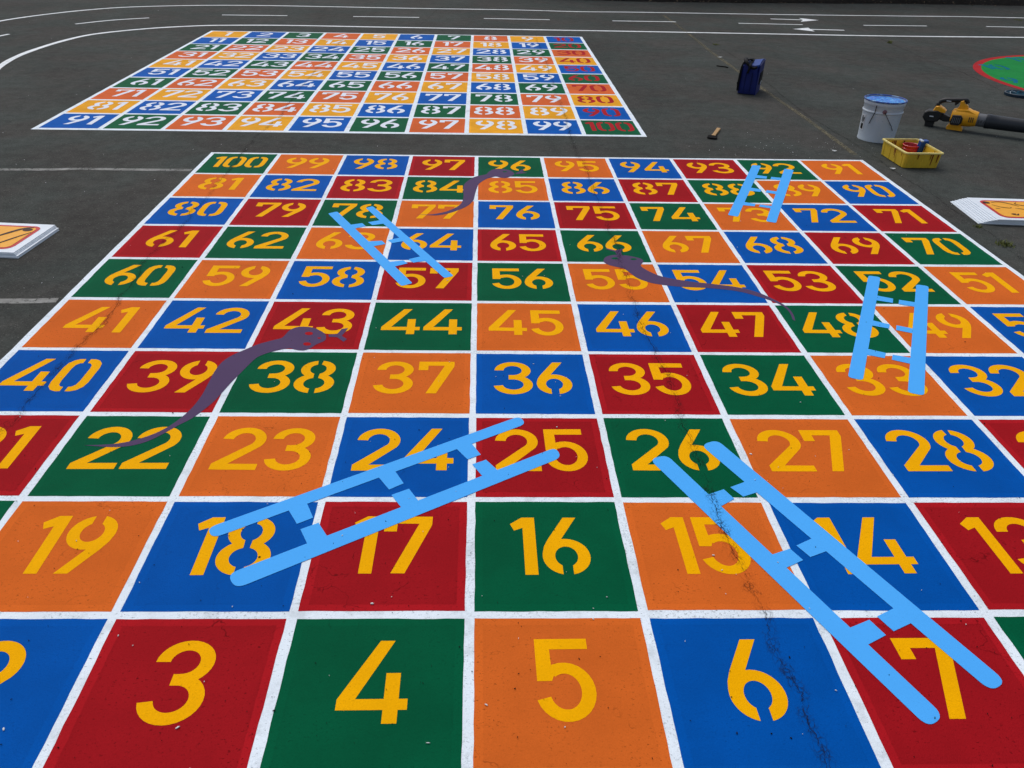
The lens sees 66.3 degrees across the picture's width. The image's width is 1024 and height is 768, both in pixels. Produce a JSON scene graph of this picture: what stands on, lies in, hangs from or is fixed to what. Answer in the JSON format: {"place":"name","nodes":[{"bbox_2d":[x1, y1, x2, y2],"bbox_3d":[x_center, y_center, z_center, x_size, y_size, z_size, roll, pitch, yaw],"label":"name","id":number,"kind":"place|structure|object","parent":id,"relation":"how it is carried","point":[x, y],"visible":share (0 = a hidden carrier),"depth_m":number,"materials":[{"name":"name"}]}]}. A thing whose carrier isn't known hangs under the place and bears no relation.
{"place":"outdoors","nodes":[
{"label":"outdoors","id":0,"kind":"place"},
{"bbox_2d":[0,0,1023,359],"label":"ground","id":1,"kind":"structure","parent":0,"point":[678,94],"depth_m":7.39,"materials":[{"name":"grey asphalt"}]},
{"bbox_2d":[0,298,58,302],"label":"worn line","id":2,"kind":"object","parent":1,"relation":"on","point":[38,300],"visible":1,"depth_m":3.50,"materials":[{"name":"white paint"}]},
{"bbox_2d":[0,230,58,258],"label":"plastic sheet","id":3,"kind":"object","parent":1,"relation":"on","point":[33,247],"visible":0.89,"depth_m":3.99,"materials":[{"name":"white plastic"}]},
{"bbox_2d":[0,229,58,257],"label":"plastic sheet","id":4,"kind":"object","parent":3,"relation":"on","point":[28,249],"visible":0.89,"depth_m":3.94,"materials":[{"name":"white plastic"}]},
{"bbox_2d":[0,228,58,256],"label":"plastic sheet","id":5,"kind":"object","parent":4,"relation":"on","point":[35,243],"visible":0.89,"depth_m":4.00,"materials":[{"name":"white plastic"}]},
{"bbox_2d":[0,227,56,254],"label":"plastic sheet","id":6,"kind":"object","parent":5,"relation":"on","point":[30,244],"visible":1,"depth_m":4.00,"materials":[{"name":"white plastic"}]},
{"bbox_2d":[0,226,55,254],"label":"plastic sheet","id":7,"kind":"object","parent":6,"relation":"on","point":[30,242],"visible":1,"depth_m":3.99,"materials":[{"name":"white plastic"}]},
{"bbox_2d":[0,222,54,252],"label":"plastic sheet","id":8,"kind":"object","parent":7,"relation":"on","point":[15,237],"visible":1,"depth_m":4.07,"materials":[{"name":"white plastic"}]},
{"bbox_2d":[0,168,191,170],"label":"worn line","id":9,"kind":"object","parent":1,"relation":"on","point":[42,169],"visible":1,"depth_m":5.09,"materials":[{"name":"white paint"}]},
{"bbox_2d":[77,18,140,23],"bbox_3d":[-5.269,-4.791,10.342,0.113,0.001,0.968,28,41,35],"label":"road marking","id":10,"kind":"object","parent":1,"relation":"on","point":[108,20],"visible":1,"depth_m":10.33,"materials":[{"name":"paint"}]},
{"bbox_2d":[3,40,341,423],"bbox_3d":[-1.899,-2.031,6.133,0.098,0.001,8.158,0,32,-3],"label":"crack","id":11,"kind":"object","parent":1,"relation":"on","point":[142,262],"visible":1,"depth_m":3.69,"materials":[{"name":"black asphalt"}]},
{"bbox_2d":[32,31,646,136],"bbox_3d":[-1.358,-3.204,8.017,4.698,0.001,4.918,0,32,-2],"label":"hundred square board","id":12,"kind":"object","parent":1,"relation":"on","point":[253,81],"visible":1,"depth_m":7.26,"materials":[{"name":"multicoloured paint"}]},
{"bbox_2d":[0,38,998,742],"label":"white grit","id":13,"kind":"object","parent":1,"relation":"on","point":[556,426],"visible":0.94,"depth_m":2.26,"materials":[{"name":"paint"}]},
{"bbox_2d":[0,5,1017,20],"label":"track line","id":14,"kind":"object","parent":1,"relation":"on","point":[477,9],"visible":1,"depth_m":12.17,"materials":[{"name":"paint"}]},
{"bbox_2d":[0,43,1019,765],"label":"dark grit","id":15,"kind":"object","parent":1,"relation":"on","point":[448,519],"visible":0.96,"depth_m":2.20,"materials":[{"name":"black gravel"}]},
{"bbox_2d":[0,152,1023,767],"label":"snakes and ladders board","id":16,"kind":"object","parent":1,"relation":"on","point":[532,306],"visible":1,"depth_m":2.54,"materials":[{"name":"multicoloured paint"}]},
{"bbox_2d":[88,327,347,446],"bbox_3d":[-1.083,-0.025,2.999,0.263,0.001,1.127,23,38,30],"label":"painted snake","id":17,"kind":"object","parent":16,"relation":"on","point":[228,371],"visible":1,"depth_m":3.09,"materials":[{"name":"purple paint"}]},
{"bbox_2d":[209,418,559,585],"bbox_3d":[-0.359,0.333,2.467,1.106,0.001,0.277,-18,37,-29],"label":"painted ladder","id":18,"kind":"object","parent":16,"relation":"on","point":[319,541],"visible":1,"depth_m":2.42,"materials":[{"name":"blue paint"}]},
{"bbox_2d":[329,206,452,285],"bbox_3d":[-0.673,-0.756,4.176,0.274,0.001,1.099,-16,36,-25],"label":"painted ladder","id":19,"kind":"object","parent":16,"relation":"on","point":[392,270],"visible":1,"depth_m":4.13,"materials":[{"name":"blue paint"}]},
{"bbox_2d":[419,169,524,214],"bbox_3d":[-0.248,-1.219,4.928,0.252,0.001,1.098,17,36,23],"label":"painted snake","id":20,"kind":"object","parent":16,"relation":"on","point":[470,187],"visible":1,"depth_m":5.03,"materials":[{"name":"purple paint"}]},
{"bbox_2d":[603,248,794,320],"bbox_3d":[0.870,-0.494,3.833,1.101,0.001,0.271,26,40,33],"label":"painted snake","id":21,"kind":"object","parent":16,"relation":"on","point":[632,265],"visible":1,"depth_m":3.87,"materials":[{"name":"purple paint"}]},
{"bbox_2d":[728,165,792,222],"bbox_3d":[1.619,-1.245,5.056,0.280,0.001,1.132,13,34,18],"label":"painted ladder","id":22,"kind":"object","parent":16,"relation":"on","point":[746,188],"visible":1,"depth_m":5.02,"materials":[{"name":"blue paint"}]},
{"bbox_2d":[653,441,1001,723],"bbox_3d":[0.836,0.490,2.275,0.282,0.001,1.102,-14,35,-23],"label":"painted ladder","id":23,"kind":"object","parent":16,"relation":"on","point":[855,640],"visible":1,"depth_m":2.18,"materials":[{"name":"blue paint"}]},
{"bbox_2d":[848,276,928,394],"bbox_3d":[1.693,-0.253,3.490,0.279,0.001,1.112,15,35,20],"label":"painted ladder","id":24,"kind":"object","parent":16,"relation":"on","point":[916,360],"visible":1,"depth_m":3.42,"materials":[{"name":"blue paint"}]},
{"bbox_2d":[0,25,1023,68],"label":"track line","id":25,"kind":"object","parent":1,"relation":"on","point":[5,62],"visible":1,"depth_m":10.45,"materials":[{"name":"paint"}]},
{"bbox_2d":[484,18,549,19],"bbox_3d":[0.071,-5.307,11.410,0.961,0.001,0.047,-1,32,-4],"label":"road marking","id":26,"kind":"object","parent":1,"relation":"on","point":[529,19],"visible":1,"depth_m":11.41,"materials":[{"name":"paint"}]},
{"bbox_2d":[541,48,830,767],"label":"crack","id":27,"kind":"object","parent":1,"relation":"on","point":[716,501],"visible":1,"depth_m":2.33,"materials":[{"name":"black asphalt"}]},
{"bbox_2d":[707,128,720,138],"bbox_3d":[1.609,-1.984,6.210,0.076,0.018,0.322,14,34,18],"label":"paint brush","id":28,"kind":"object","parent":1,"relation":"on","point":[714,134],"visible":1,"depth_m":6.12,"materials":[{"name":"brown wood"}]},
{"bbox_2d":[736,57,765,94],"bbox_3d":[2.282,-2.960,7.512,0.211,0.312,0.339,14,34,19],"label":"cooler bag","id":29,"kind":"object","parent":1,"relation":"on","point":[750,76],"visible":1,"depth_m":7.42,"materials":[{"name":"blue fabric"}]},
{"bbox_2d":[664,15,857,154],"bbox_3d":[2.436,-3.710,8.996,0.082,0.001,7.508,0,32,-2],"label":"worn line","id":30,"kind":"object","parent":1,"relation":"on","point":[823,131],"visible":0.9,"depth_m":6.95,"materials":[{"name":"yellow paint"}]},
{"bbox_2d":[742,23,801,24],"bbox_3d":[3.840,-5.347,11.650,0.966,0.001,0.047,0,32,-3],"label":"road marking","id":31,"kind":"object","parent":1,"relation":"on","point":[761,23],"visible":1,"depth_m":11.65,"materials":[{"name":"paint"}]},
{"bbox_2d":[784,18,813,21],"bbox_3d":[4.379,-5.616,12.102,0.719,0.001,0.368,-9,34,-16],"label":"painted arrow","id":32,"kind":"object","parent":1,"relation":"on","point":[803,19],"visible":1,"depth_m":12.13,"materials":[{"name":"paint"}]},
{"bbox_2d":[595,0,1018,5],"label":"leaf litter","id":33,"kind":"object","parent":1,"relation":"on","point":[842,0],"visible":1,"depth_m":14.18,"materials":[{"name":"brown plant"}]},
{"bbox_2d":[798,28,828,30],"bbox_3d":[4.404,-5.107,11.298,0.720,0.001,0.326,-9,34,-17],"label":"painted arrow","id":34,"kind":"object","parent":1,"relation":"on","point":[808,29],"visible":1,"depth_m":11.28,"materials":[{"name":"paint"}]},
{"bbox_2d":[607,0,1023,5],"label":"soil bed","id":35,"kind":"object","parent":1,"relation":"on","point":[997,2],"visible":1,"depth_m":14.29,"materials":[{"name":"brown soil"}]},
{"bbox_2d":[857,94,907,142],"bbox_3d":[2.891,-2.081,6.155,0.317,0.308,0.317,0,32,-2],"label":"paint pail","id":36,"kind":"object","parent":1,"relation":"on","point":[881,117],"visible":0.98,"depth_m":6.07,"materials":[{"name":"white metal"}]},
{"bbox_2d":[881,138,943,167],"bbox_3d":[2.886,-1.671,5.687,0.288,0.115,0.389,0,32,-2],"label":"plastic tray","id":37,"kind":"object","parent":1,"relation":"on","point":[929,156],"visible":0.95,"depth_m":5.57,"materials":[{"name":"yellow plastic"}]},
{"bbox_2d":[902,147,917,151],"bbox_3d":[2.937,-1.718,5.797,0.114,0.056,0.114,0,32,-2],"label":"plastic cup","id":38,"kind":"object","parent":37,"relation":"in","point":[907,150],"visible":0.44,"depth_m":5.75,"materials":[{"name":"red plastic"}]},
{"bbox_2d":[903,142,918,149],"bbox_3d":[2.938,-1.738,5.784,0.120,0.056,0.120,0,32,-2],"label":"plastic cup","id":39,"kind":"object","parent":38,"relation":"in","point":[910,145],"visible":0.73,"depth_m":5.78,"materials":[{"name":"red plastic"}]},
{"bbox_2d":[917,139,928,152],"bbox_3d":[3.000,-1.728,5.748,0.064,0.130,0.050,-4,33,-8],"label":"blue carton","id":40,"kind":"object","parent":37,"relation":"in","point":[922,143],"visible":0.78,"depth_m":5.72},
{"bbox_2d":[922,98,1023,132],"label":"leaf blower","id":41,"kind":"object","parent":1,"relation":"on","point":[963,114],"visible":1,"depth_m":6.42,"materials":[{"name":"yellow plastic"}]},
{"bbox_2d":[950,201,1023,225],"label":"plastic sheet","id":42,"kind":"object","parent":1,"relation":"on","point":[972,217],"visible":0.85,"depth_m":4.74,"materials":[{"name":"white plastic"}]},
{"bbox_2d":[952,201,1023,224],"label":"plastic sheet","id":43,"kind":"object","parent":42,"relation":"on","point":[968,212],"visible":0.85,"depth_m":4.71,"materials":[{"name":"white plastic"}]},
{"bbox_2d":[955,200,1022,223],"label":"plastic sheet","id":44,"kind":"object","parent":43,"relation":"on","point":[970,211],"visible":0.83,"depth_m":4.73,"materials":[{"name":"white plastic"}]},
{"bbox_2d":[958,200,1023,223],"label":"plastic sheet","id":45,"kind":"object","parent":44,"relation":"on","point":[984,219],"visible":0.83,"depth_m":4.71,"materials":[{"name":"white plastic"}]},
{"bbox_2d":[959,199,1023,222],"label":"plastic sheet","id":46,"kind":"object","parent":45,"relation":"on","point":[975,210],"visible":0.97,"depth_m":4.73,"materials":[{"name":"white plastic"}]},
{"bbox_2d":[962,198,1021,221],"bbox_3d":[3.083,-1.056,4.784,0.504,0.004,0.388,2,32,0],"label":"plastic sheet","id":47,"kind":"object","parent":46,"relation":"on","point":[980,211],"visible":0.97,"depth_m":4.73,"materials":[{"name":"white plastic"}]},
{"bbox_2d":[964,198,1023,221],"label":"plastic sheet","id":48,"kind":"object","parent":47,"relation":"on","point":[1004,209],"visible":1,"depth_m":4.79,"materials":[{"name":"white plastic"}]},
{"bbox_2d":[973,55,1023,89],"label":"painted clock","id":49,"kind":"object","parent":1,"relation":"on","point":[1007,70],"visible":1,"depth_m":8.93,"materials":[{"name":"green paint"}]},
{"bbox_2d":[995,239,1014,247],"bbox_3d":[2.746,-0.785,4.364,0.105,0.024,0.110,0,32,-2],"label":"weed tuft","id":50,"kind":"object","parent":1,"relation":"on","point":[1001,242],"visible":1,"depth_m":4.36,"materials":[{"name":"green plant"}]},
{"bbox_2d":[1004,90,1023,98],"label":"pail lid","id":51,"kind":"object","parent":1,"relation":"on","point":[1016,93],"visible":1,"depth_m":7.79,"materials":[{"name":"plastic"}]},
{"bbox_2d":[866,25,907,25],"bbox_3d":[5.783,-5.409,11.840,1.021,0.001,0.047,-2,33,-7],"label":"lane dash","id":52,"kind":"object","parent":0,"point":[886,25],"visible":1,"depth_m":11.82,"materials":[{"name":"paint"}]}
]}

